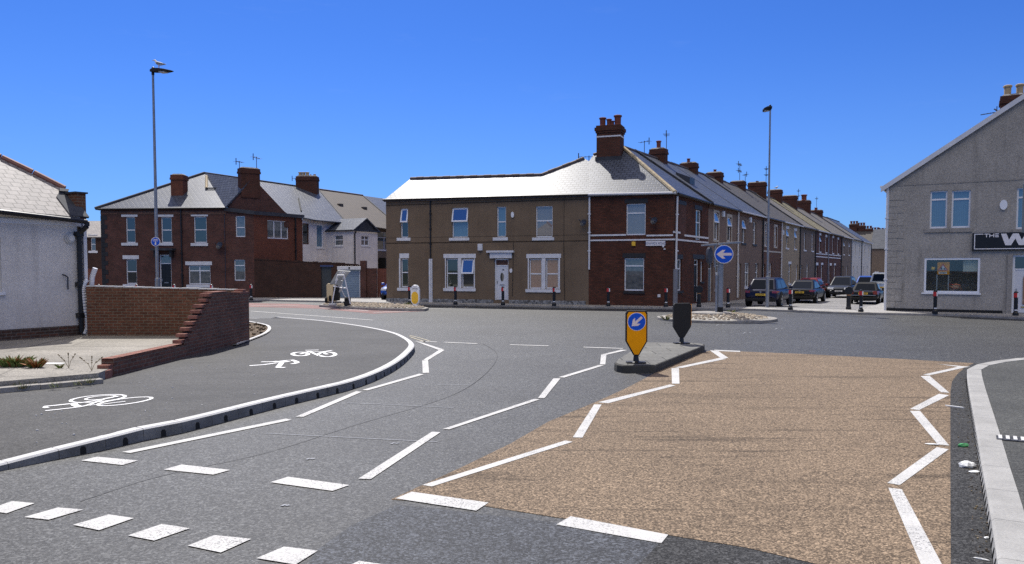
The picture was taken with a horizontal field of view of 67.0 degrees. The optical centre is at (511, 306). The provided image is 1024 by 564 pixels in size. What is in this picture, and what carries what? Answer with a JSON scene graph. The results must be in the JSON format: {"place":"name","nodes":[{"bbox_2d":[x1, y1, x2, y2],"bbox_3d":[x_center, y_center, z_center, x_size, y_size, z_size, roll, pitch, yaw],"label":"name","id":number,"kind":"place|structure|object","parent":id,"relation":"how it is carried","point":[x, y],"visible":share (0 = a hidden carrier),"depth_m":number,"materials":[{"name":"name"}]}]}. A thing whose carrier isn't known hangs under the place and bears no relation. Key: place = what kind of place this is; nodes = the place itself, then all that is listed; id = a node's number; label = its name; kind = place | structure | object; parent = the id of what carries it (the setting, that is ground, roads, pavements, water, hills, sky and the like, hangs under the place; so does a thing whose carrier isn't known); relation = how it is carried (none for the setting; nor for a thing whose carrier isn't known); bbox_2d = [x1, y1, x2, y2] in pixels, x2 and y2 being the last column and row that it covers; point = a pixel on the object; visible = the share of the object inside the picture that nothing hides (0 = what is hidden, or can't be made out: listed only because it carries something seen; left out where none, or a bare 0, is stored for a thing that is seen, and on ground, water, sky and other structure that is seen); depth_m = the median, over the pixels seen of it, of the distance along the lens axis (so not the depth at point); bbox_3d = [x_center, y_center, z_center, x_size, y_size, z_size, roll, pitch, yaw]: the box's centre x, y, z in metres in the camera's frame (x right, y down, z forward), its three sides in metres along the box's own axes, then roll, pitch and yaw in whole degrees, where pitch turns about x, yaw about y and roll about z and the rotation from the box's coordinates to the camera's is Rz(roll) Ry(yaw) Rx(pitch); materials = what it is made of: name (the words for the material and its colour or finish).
{"place":"outdoors","nodes":[
{"label":"outdoors","id":0,"kind":"place"},
{"bbox_2d":[0,334,178,385],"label":"yard","id":1,"kind":"structure","parent":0,"point":[86,347],"depth_m":15.94,"materials":[{"name":"concrete"}]},
{"bbox_2d":[0,354,36,366],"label":"weed clump","id":2,"kind":"object","parent":1,"relation":"on","point":[12,362],"visible":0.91,"depth_m":13.54,"materials":[{"name":"green plant"}]},
{"bbox_2d":[21,357,48,367],"bbox_3d":[-8.323,0.980,13.512,0.475,0.195,0.428,0,3,0],"label":"weed clump","id":3,"kind":"object","parent":1,"relation":"on","point":[40,363],"visible":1,"depth_m":13.45,"materials":[{"name":"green plant"}]},
{"bbox_2d":[86,285,249,378],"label":"boundary wall","id":4,"kind":"structure","parent":1,"relation":"on","point":[196,321],"depth_m":19.92,"materials":[{"name":"brick"}]},
{"bbox_2d":[0,318,408,459],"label":"shared path","id":5,"kind":"structure","parent":0,"point":[353,347],"depth_m":12.53,"materials":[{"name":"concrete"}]},
{"bbox_2d":[0,153,89,340],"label":"bungalow","id":6,"kind":"object","parent":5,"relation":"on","point":[44,224],"visible":0.97,"depth_m":19.36,"materials":[{"name":"white paint"}]},
{"bbox_2d":[82,279,88,334],"bbox_3d":[-11.087,0.015,20.098,0.110,1.463,0.191,2,3,31],"label":"flexible pipe","id":7,"kind":"object","parent":6,"relation":"attached to","point":[85,281],"visible":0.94,"depth_m":20.05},
{"bbox_2d":[0,378,102,392],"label":"yard kerb","id":8,"kind":"structure","parent":5,"relation":"on","point":[13,388],"depth_m":12.09,"materials":[{"name":"concrete"}]},
{"bbox_2d":[42,394,152,410],"bbox_3d":[-5.768,1.342,10.850,1.204,0.004,1.376,0,3,0],"label":"cycle symbol","id":9,"kind":"object","parent":5,"relation":"on","point":[75,404],"visible":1,"depth_m":10.88,"materials":[{"name":"paint"}]},
{"bbox_2d":[150,67,173,286],"bbox_3d":[-12.445,-3.998,27.654,0.960,9.059,0.340,1,3,18],"label":"street lamp","id":10,"kind":"object","parent":5,"relation":"on","point":[153,70],"visible":0.88,"depth_m":27.69,"materials":[{"name":"metal"}]},
{"bbox_2d":[239,322,267,343],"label":"soil verge","id":11,"kind":"structure","parent":5,"relation":"on","point":[255,330],"depth_m":23.27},
{"bbox_2d":[249,297,714,307],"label":"pavement","id":12,"kind":"structure","parent":0,"point":[368,299],"depth_m":46.60,"materials":[{"name":"concrete"}]},
{"bbox_2d":[87,221,101,268],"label":"distant house","id":13,"kind":"structure","parent":12,"relation":"on","point":[94,259],"depth_m":71.88,"materials":[{"name":"white"}]},
{"bbox_2d":[88,269,101,285],"bbox_3d":[-31.467,-1.703,56.023,4.200,2.000,0.080,0,3,0],"label":"board fence","id":14,"kind":"object","parent":12,"relation":"on","point":[98,278],"visible":0.12,"depth_m":55.97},
{"bbox_2d":[94,153,314,296],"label":"end terrace house","id":15,"kind":"structure","parent":12,"relation":"on","point":[220,231],"depth_m":51.46,"materials":[{"name":"brown brick"}]},
{"bbox_2d":[121,214,137,245],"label":"window","id":16,"kind":"structure","parent":15,"relation":"in","point":[130,218],"depth_m":51.41,"materials":[{"name":"white glass"}]},
{"bbox_2d":[123,255,138,285],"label":"window","id":17,"kind":"structure","parent":15,"relation":"in","point":[131,259],"depth_m":51.55,"materials":[{"name":"white glass"}]},
{"bbox_2d":[158,214,172,245],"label":"window","id":18,"kind":"structure","parent":15,"relation":"in","point":[166,220],"depth_m":51.41,"materials":[{"name":"white glass"}]},
{"bbox_2d":[160,255,171,286],"bbox_3d":[-23.061,-2.010,51.608,0.799,2.873,0.090,0,3,0],"label":"door","id":19,"kind":"structure","parent":15,"relation":"in","point":[165,261],"depth_m":51.58,"materials":[{"name":"black plastic"}]},
{"bbox_2d":[185,261,211,287],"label":"window","id":20,"kind":"structure","parent":15,"relation":"in","point":[199,271],"depth_m":51.56,"materials":[{"name":"white plastic"}]},
{"bbox_2d":[191,214,207,245],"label":"window","id":21,"kind":"structure","parent":15,"relation":"in","point":[200,223],"depth_m":51.43,"materials":[{"name":"white plastic"}]},
{"bbox_2d":[234,260,244,280],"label":"window","id":22,"kind":"structure","parent":15,"relation":"in","point":[239,264],"depth_m":51.56,"materials":[{"name":"white plastic"}]},
{"bbox_2d":[236,216,244,236],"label":"window","id":23,"kind":"structure","parent":15,"relation":"in","point":[240,220],"depth_m":51.43,"materials":[{"name":"white plastic"}]},
{"bbox_2d":[267,220,287,238],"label":"window","id":24,"kind":"structure","parent":15,"relation":"in","point":[275,229],"depth_m":53.16,"materials":[{"name":"white plastic"}]},
{"bbox_2d":[254,259,376,297],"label":"yard wall","id":25,"kind":"structure","parent":12,"relation":"on","point":[283,278],"depth_m":51.47,"materials":[{"name":"brick"}]},
{"bbox_2d":[289,172,380,268],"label":"white house","id":26,"kind":"structure","parent":12,"relation":"on","point":[329,234],"depth_m":56.89,"materials":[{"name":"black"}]},
{"bbox_2d":[316,225,324,248],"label":"window","id":27,"kind":"structure","parent":26,"relation":"in","point":[319,227],"depth_m":56.66,"materials":[{"name":"white plastic"}]},
{"bbox_2d":[319,188,385,268],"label":"tiled house","id":28,"kind":"structure","parent":12,"relation":"on","point":[346,205],"depth_m":63.38,"materials":[{"name":"grey tile"}]},
{"bbox_2d":[378,232,385,250],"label":"window","id":29,"kind":"structure","parent":28,"relation":"in","point":[381,236],"depth_m":62.61,"materials":[{"name":"white plastic"}]},
{"bbox_2d":[365,196,385,213],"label":"grey roofed house","id":30,"kind":"structure","parent":12,"relation":"on","point":[379,203],"depth_m":69.48,"materials":[{"name":"tile"}]},
{"bbox_2d":[377,269,386,296],"bbox_3d":[-7.183,-1.527,51.672,3.625,1.968,0.070,0,3,0],"label":"timber fence","id":31,"kind":"object","parent":12,"relation":"on","point":[381,275],"visible":0.12,"depth_m":51.62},
{"bbox_2d":[382,157,588,304],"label":"rendered house","id":32,"kind":"structure","parent":12,"relation":"on","point":[522,238],"depth_m":42.99,"materials":[{"name":"brown concrete"}]},
{"bbox_2d":[397,253,408,290],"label":"window","id":33,"kind":"structure","parent":32,"relation":"in","point":[404,262],"depth_m":44.83,"materials":[{"name":"glass"}]},
{"bbox_2d":[397,208,410,240],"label":"window","id":34,"kind":"structure","parent":32,"relation":"in","point":[404,212],"depth_m":44.66,"materials":[{"name":"white plastic"}]},
{"bbox_2d":[447,259,457,287],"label":"window","id":35,"kind":"structure","parent":32,"relation":"in","point":[452,264],"depth_m":43.82,"materials":[{"name":"white plastic"}]},
{"bbox_2d":[449,208,468,240],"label":"window","id":36,"kind":"structure","parent":32,"relation":"in","point":[459,215],"depth_m":43.44,"materials":[{"name":"glass"}]},
{"bbox_2d":[443,254,475,290],"bbox_3d":[-2.945,-1.897,43.556,1.994,2.099,0.258,1,3,20],"label":"window","id":37,"kind":"structure","parent":32,"relation":"in","point":[467,269],"depth_m":43.43,"materials":[{"name":"white plastic"}]},
{"bbox_2d":[493,207,507,240],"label":"window","id":38,"kind":"structure","parent":32,"relation":"in","point":[501,211],"depth_m":42.64,"materials":[{"name":"glass"}]},
{"bbox_2d":[495,259,507,299],"bbox_3d":[-0.542,-1.486,42.817,0.842,2.289,0.090,1,3,20],"label":"door","id":39,"kind":"structure","parent":32,"relation":"in","point":[501,277],"depth_m":42.82,"materials":[{"name":"white plastic"}]},
{"bbox_2d":[530,259,541,288],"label":"window","id":40,"kind":"structure","parent":32,"relation":"in","point":[535,264],"depth_m":42.10,"materials":[{"name":"glass"}]},
{"bbox_2d":[532,206,553,240],"bbox_3d":[1.702,-4.478,41.742,1.248,1.849,0.210,1,3,20],"label":"window","id":41,"kind":"structure","parent":32,"relation":"in","point":[544,214],"depth_m":41.79,"materials":[{"name":"white plastic"}]},
{"bbox_2d":[525,254,560,292],"bbox_3d":[1.704,-1.792,41.871,2.007,2.081,0.210,1,3,20],"label":"window","id":42,"kind":"structure","parent":32,"relation":"in","point":[551,264],"depth_m":41.79,"materials":[{"name":"white plastic"}]},
{"bbox_2d":[578,115,712,305],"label":"brick house","id":43,"kind":"structure","parent":12,"relation":"on","point":[637,201],"depth_m":40.52,"materials":[{"name":"brown brick"}]},
{"bbox_2d":[623,253,645,293],"bbox_3d":[6.342,-1.703,40.171,1.197,2.101,0.210,1,3,20],"label":"window","id":44,"kind":"structure","parent":43,"relation":"in","point":[634,262],"depth_m":40.21,"materials":[{"name":"white plastic"}]},
{"bbox_2d":[625,198,647,234],"bbox_3d":[6.429,-4.620,40.019,1.208,1.871,0.172,1,3,20],"label":"window","id":45,"kind":"structure","parent":43,"relation":"in","point":[636,213],"depth_m":40.05,"materials":[{"name":"glass"}]},
{"bbox_2d":[679,204,685,237],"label":"blocked window","id":46,"kind":"structure","parent":43,"relation":"in","point":[682,210],"depth_m":40.53,"materials":[{"name":"red brick"}]},
{"bbox_2d":[695,205,701,239],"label":"window","id":47,"kind":"structure","parent":43,"relation":"in","point":[697,207],"depth_m":43.15,"materials":[{"name":"white plastic"}]},
{"bbox_2d":[0,301,1023,563],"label":"road","id":48,"kind":"structure","parent":0,"point":[242,497],"depth_m":9.53,"materials":[{"name":"asphalt"}]},
{"bbox_2d":[0,317,414,470],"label":"kerb","id":49,"kind":"structure","parent":48,"relation":"on","point":[139,434],"depth_m":9.75,"materials":[{"name":"concrete"}]},
{"bbox_2d":[124,342,443,452],"bbox_3d":[-2.537,1.286,14.676,1.818,0.001,12.907,0,3,7],"label":"kerbside zigzag line","id":50,"kind":"object","parent":48,"relation":"on","point":[425,366],"visible":1,"depth_m":10.67,"materials":[{"name":"paint"}]},
{"bbox_2d":[249,303,417,313],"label":"red surfacing","id":51,"kind":"structure","parent":48,"relation":"on","point":[308,306],"depth_m":40.07,"materials":[{"name":"asphalt"}]},
{"bbox_2d":[319,304,428,310],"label":"splitter island","id":52,"kind":"structure","parent":48,"relation":"on","point":[385,309],"depth_m":37.21,"materials":[{"name":"concrete"}]},
{"bbox_2d":[323,304,424,307],"bbox_3d":[-7.038,-0.038,39.673,7.896,0.050,2.897,2,4,42],"label":"splitter mound","id":53,"kind":"object","parent":52,"relation":"on","point":[375,307],"visible":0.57,"depth_m":37.70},
{"bbox_2d":[325,270,350,305],"bbox_3d":[-8.773,-0.939,39.160,1.347,1.799,0.947,0,3,-3],"label":"warning trailer","id":54,"kind":"object","parent":53,"relation":"on","point":[334,290],"visible":1,"depth_m":39.05,"materials":[{"name":"metal"}]},
{"bbox_2d":[323,302,423,308],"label":"splitter cobbles","id":55,"kind":"object","parent":53,"relation":"on","point":[375,304],"visible":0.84,"depth_m":38.86,"materials":[{"name":"stone"}]},
{"bbox_2d":[411,285,419,305],"bbox_3d":[-4.832,-0.527,38.686,0.460,1.081,0.292,1,3,12],"label":"yellow bollard","id":56,"kind":"object","parent":53,"relation":"on","point":[415,295],"visible":0.9,"depth_m":38.59,"materials":[{"name":"white plastic"}]},
{"bbox_2d":[250,305,622,348],"bbox_3d":[-3.662,0.419,32.632,10.552,0.001,29.343,-2,3,-32],"label":"junction line","id":57,"kind":"object","parent":48,"relation":"on","point":[417,341],"visible":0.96,"depth_m":30.50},
{"bbox_2d":[308,505,658,563],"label":"worn patch","id":58,"kind":"object","parent":48,"relation":"on","point":[399,534],"visible":1,"depth_m":5.65,"materials":[{"name":"asphalt"}]},
{"bbox_2d":[358,350,624,478],"bbox_3d":[0.657,1.356,13.216,0.564,0.001,12.471,1,3,20],"label":"central zigzag line","id":59,"kind":"object","parent":48,"relation":"on","point":[371,474],"visible":1,"depth_m":9.43,"materials":[{"name":"paint"}]},
{"bbox_2d":[249,299,1023,319],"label":"kerb","id":60,"kind":"structure","parent":48,"relation":"on","point":[860,313],"depth_m":37.76,"materials":[{"name":"concrete"}]},
{"bbox_2d":[614,342,704,372],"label":"refuge island","id":61,"kind":"structure","parent":48,"relation":"on","point":[622,368],"depth_m":15.18,"materials":[{"name":"concrete"}]},
{"bbox_2d":[616,342,702,364],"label":"refuge paving","id":62,"kind":"structure","parent":61,"relation":"on","point":[652,353],"depth_m":17.15,"materials":[{"name":"concrete"}]},
{"bbox_2d":[625,310,647,363],"bbox_3d":[2.440,0.601,15.191,0.425,1.035,0.260,0,3,2],"label":"keep left bollard","id":63,"kind":"object","parent":62,"relation":"on","point":[636,322],"visible":1,"depth_m":15.13,"materials":[{"name":"yellow plastic"}]},
{"bbox_2d":[673,303,691,343],"bbox_3d":[4.210,0.423,19.159,0.457,1.006,0.260,0,3,-10],"label":"keep left bollard","id":64,"kind":"object","parent":62,"relation":"on","point":[682,312],"visible":1,"depth_m":19.10,"materials":[{"name":"black plastic"}]},
{"bbox_2d":[393,350,972,563],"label":"buff surfacing","id":65,"kind":"structure","parent":48,"relation":"on","point":[806,457],"depth_m":8.03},
{"bbox_2d":[424,350,739,485],"bbox_3d":[2.373,1.368,12.979,0.733,0.001,13.312,1,3,26],"label":"buff left zigzag line","id":66,"kind":"object","parent":65,"relation":"on","point":[584,425],"visible":1,"depth_m":9.85,"materials":[{"name":"paint"}]},
{"bbox_2d":[888,364,966,563],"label":"buff right zigzag line","id":67,"kind":"object","parent":65,"relation":"on","point":[924,548],"visible":1,"depth_m":7.22,"materials":[{"name":"paint"}]},
{"bbox_2d":[657,315,777,323],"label":"roundabout kerb","id":68,"kind":"structure","parent":48,"relation":"on","point":[772,319],"depth_m":28.53,"materials":[{"name":"concrete"}]},
{"bbox_2d":[663,314,769,319],"bbox_3d":[8.050,0.344,30.502,4.089,0.160,4.000,0,3,0],"label":"roundabout mound","id":69,"kind":"object","parent":68,"relation":"on","point":[725,318],"visible":0.26,"depth_m":28.97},
{"bbox_2d":[692,241,740,314],"bbox_3d":[7.926,-1.120,30.361,1.733,2.869,1.557,2,3,31],"label":"sign mast","id":70,"kind":"object","parent":69,"relation":"on","point":[710,254],"visible":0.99,"depth_m":30.35,"materials":[{"name":"metal"}]},
{"bbox_2d":[715,245,732,262],"bbox_3d":[8.282,-2.033,30.236,0.720,0.720,0.101,0,3,6],"label":"arrow sign","id":71,"kind":"object","parent":70,"relation":"attached to","point":[723,253],"visible":1,"depth_m":30.19,"materials":[{"name":"metal"}]},
{"bbox_2d":[665,311,767,319],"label":"roundabout cobbles","id":72,"kind":"object","parent":69,"relation":"on","point":[734,315],"visible":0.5,"depth_m":29.39,"materials":[{"name":"stone"}]},
{"bbox_2d":[640,536,812,563],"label":"asphalt patch","id":73,"kind":"object","parent":48,"relation":"on","point":[672,550],"visible":1,"depth_m":5.39,"materials":[{"name":"asphalt"}]},
{"bbox_2d":[950,363,991,563],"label":"gutter strip","id":74,"kind":"object","parent":48,"relation":"on","point":[964,503],"visible":0.87,"depth_m":6.91,"materials":[{"name":"concrete"}]},
{"bbox_2d":[952,364,989,553],"bbox_3d":[6.536,1.451,11.238,0.302,0.007,13.351,2,3,29],"label":"gutter debris","id":75,"kind":"object","parent":74,"relation":"on","point":[975,508],"visible":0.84,"depth_m":6.68,"materials":[{"name":"gravel"}]},
{"bbox_2d":[966,358,1023,563],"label":"kerb","id":76,"kind":"structure","parent":48,"relation":"on","point":[1004,509],"depth_m":6.89,"materials":[{"name":"concrete"}]},
{"bbox_2d":[0,0,1023,229],"label":"sky","id":77,"kind":"structure","parent":0,"point":[365,97],"materials":[{"name":"blue"}]},
{"bbox_2d":[692,299,756,308],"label":"terrace pavement","id":78,"kind":"structure","parent":0,"point":[738,302],"depth_m":44.50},
{"bbox_2d":[635,130,742,301],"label":"terraced house","id":79,"kind":"structure","parent":78,"relation":"on","point":[723,220],"depth_m":47.82,"materials":[{"name":"brown brick"}]},
{"bbox_2d":[713,210,719,241],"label":"window","id":80,"kind":"structure","parent":79,"relation":"in","point":[715,216],"depth_m":46.00,"materials":[{"name":"glass"}]},
{"bbox_2d":[672,158,766,299],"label":"terraced house","id":81,"kind":"structure","parent":78,"relation":"on","point":[751,244],"depth_m":53.16,"materials":[{"name":"brown brick"}]},
{"bbox_2d":[703,169,784,277],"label":"terraced house","id":82,"kind":"structure","parent":78,"relation":"on","point":[775,243],"depth_m":59.48,"materials":[{"name":"brown brick"}]},
{"bbox_2d":[726,161,803,288],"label":"terraced house","id":83,"kind":"structure","parent":78,"relation":"on","point":[791,253],"depth_m":65.23,"materials":[{"name":"brown brick"}]},
{"bbox_2d":[747,166,818,279],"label":"terraced house","id":84,"kind":"structure","parent":78,"relation":"on","point":[808,241],"depth_m":72.13,"materials":[{"name":"brown brick"}]},
{"bbox_2d":[767,189,830,286],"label":"terraced house","id":85,"kind":"structure","parent":78,"relation":"on","point":[822,247],"depth_m":78.64,"materials":[{"name":"brown brick"}]},
{"bbox_2d":[783,195,843,285],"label":"terraced house","id":86,"kind":"structure","parent":78,"relation":"on","point":[835,254],"depth_m":85.37,"materials":[{"name":"red brick"}]},
{"bbox_2d":[798,189,853,275],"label":"terraced house","id":87,"kind":"structure","parent":78,"relation":"on","point":[804,203],"depth_m":92.48,"materials":[{"name":"grey brick"}]},
{"bbox_2d":[811,198,863,280],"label":"terraced house","id":88,"kind":"structure","parent":78,"relation":"on","point":[856,243],"depth_m":100.53,"materials":[{"name":"paint"}]},
{"bbox_2d":[827,217,872,275],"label":"terraced house","id":89,"kind":"structure","parent":78,"relation":"on","point":[866,247],"depth_m":110.21,"materials":[{"name":"paint"}]},
{"bbox_2d":[849,221,885,275],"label":"terrace","id":90,"kind":"structure","parent":78,"relation":"on","point":[860,229],"depth_m":132.94,"materials":[{"name":"grey brick"}]},
{"bbox_2d":[871,229,887,275],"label":"end house","id":91,"kind":"structure","parent":78,"relation":"on","point":[878,251],"depth_m":120.93,"materials":[{"name":"stone"}]},
{"bbox_2d":[723,294,876,309],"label":"side street","id":92,"kind":"structure","parent":0,"point":[836,302],"depth_m":46.59,"materials":[{"name":"asphalt"}]},
{"bbox_2d":[763,105,771,306],"bbox_3d":[12.609,-4.924,38.387,0.340,9.934,0.860,0,3,-5],"label":"street lamp","id":93,"kind":"object","parent":92,"relation":"on","point":[767,108],"visible":1,"depth_m":38.07,"materials":[{"name":"metal"}]},
{"bbox_2d":[745,278,792,306],"bbox_3d":[14.154,-0.800,42.450,2.016,1.535,4.366,2,3,31],"label":"parked suv","id":94,"kind":"object","parent":92,"relation":"on","point":[778,291],"visible":0.86,"depth_m":40.90,"materials":[{"name":"blue paint"}]},
{"bbox_2d":[786,280,825,302],"bbox_3d":[19.140,-0.978,50.280,2.016,1.455,4.666,2,3,31],"label":"parked saloon","id":95,"kind":"object","parent":92,"relation":"on","point":[807,290],"visible":0.88,"depth_m":48.73,"materials":[{"name":"black paint"}]},
{"bbox_2d":[826,276,856,296],"bbox_3d":[25.202,-1.474,58.889,2.016,1.615,4.465,2,3,31],"label":"parked people carrier","id":96,"kind":"object","parent":92,"relation":"on","point":[838,285],"visible":0.69,"depth_m":57.81,"materials":[{"name":"metal"}]},
{"bbox_2d":[851,282,883,303],"bbox_3d":[22.323,-0.833,48.613,1.949,1.365,4.266,2,3,31],"label":"hatchback car","id":97,"kind":"object","parent":92,"relation":"on","point":[872,291],"visible":0.62,"depth_m":47.27,"materials":[{"name":"black paint"}]},
{"bbox_2d":[870,272,884,290],"bbox_3d":[30.697,-1.853,63.953,2.072,1.885,4.666,2,3,31],"label":"parked van","id":98,"kind":"object","parent":92,"relation":"on","point":[878,277],"visible":0.19,"depth_m":62.13,"materials":[{"name":"silver metal"}]},
{"bbox_2d":[692,306,1023,316],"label":"crossover pavement","id":99,"kind":"structure","parent":0,"point":[884,311],"depth_m":34.56,"materials":[{"name":"concrete"}]},
{"bbox_2d":[880,83,1023,314],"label":"corner shop","id":100,"kind":"structure","parent":99,"relation":"on","point":[956,202],"depth_m":33.71,"materials":[{"name":"grey pebbledash render"},{"name":"slate"},{"name":"brick"}]},
{"bbox_2d":[924,190,948,232],"bbox_3d":[18.801,-4.187,34.198,0.973,1.839,0.210,2,3,31],"label":"window","id":101,"kind":"structure","parent":100,"relation":"in","point":[938,199],"depth_m":34.22,"materials":[{"name":"glass"}]},
{"bbox_2d":[936,262,949,290],"bbox_3d":[19.093,-0.959,34.294,0.503,2.007,0.074,2,3,31],"label":"warning sign","id":102,"kind":"object","parent":100,"relation":"attached to","point":[943,268],"visible":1,"depth_m":34.23,"materials":[{"name":"orange"}]},
{"bbox_2d":[921,258,980,294],"bbox_3d":[19.306,-1.326,34.000,2.269,1.598,0.170,2,3,31],"label":"shop window","id":103,"kind":"structure","parent":100,"relation":"in","point":[925,259],"depth_m":33.91,"materials":[{"name":"white plastic"}]},
{"bbox_2d":[950,190,971,231],"bbox_3d":[19.600,-4.148,33.723,0.856,1.829,0.210,2,3,31],"label":"window","id":104,"kind":"structure","parent":100,"relation":"in","point":[961,199],"depth_m":33.78,"materials":[{"name":"white plastic"}]},
{"bbox_2d":[962,260,977,272],"bbox_3d":[20.196,-1.743,33.956,0.773,0.564,0.600,2,3,31],"label":"window pane","id":105,"kind":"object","parent":100,"relation":"in","point":[970,266],"visible":0.77,"depth_m":33.77,"materials":[{"name":"glass"}]},
{"bbox_2d":[1012,188,1022,231],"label":"window","id":106,"kind":"structure","parent":100,"relation":"in","point":[1019,190],"depth_m":32.69,"materials":[{"name":"white plastic"}]},
{"bbox_2d":[1011,255,1023,312],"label":"door","id":107,"kind":"structure","parent":100,"relation":"in","point":[1018,260],"depth_m":32.85,"materials":[{"name":"white plastic"}]},
{"bbox_2d":[981,360,1023,508],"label":"pavement","id":108,"kind":"structure","parent":0,"point":[1004,384],"depth_m":10.66,"materials":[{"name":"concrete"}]},
{"bbox_2d":[996,434,1023,441],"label":"drain cover","id":109,"kind":"object","parent":108,"relation":"on","point":[1010,438],"visible":1,"depth_m":8.53,"materials":[{"name":"metal"}]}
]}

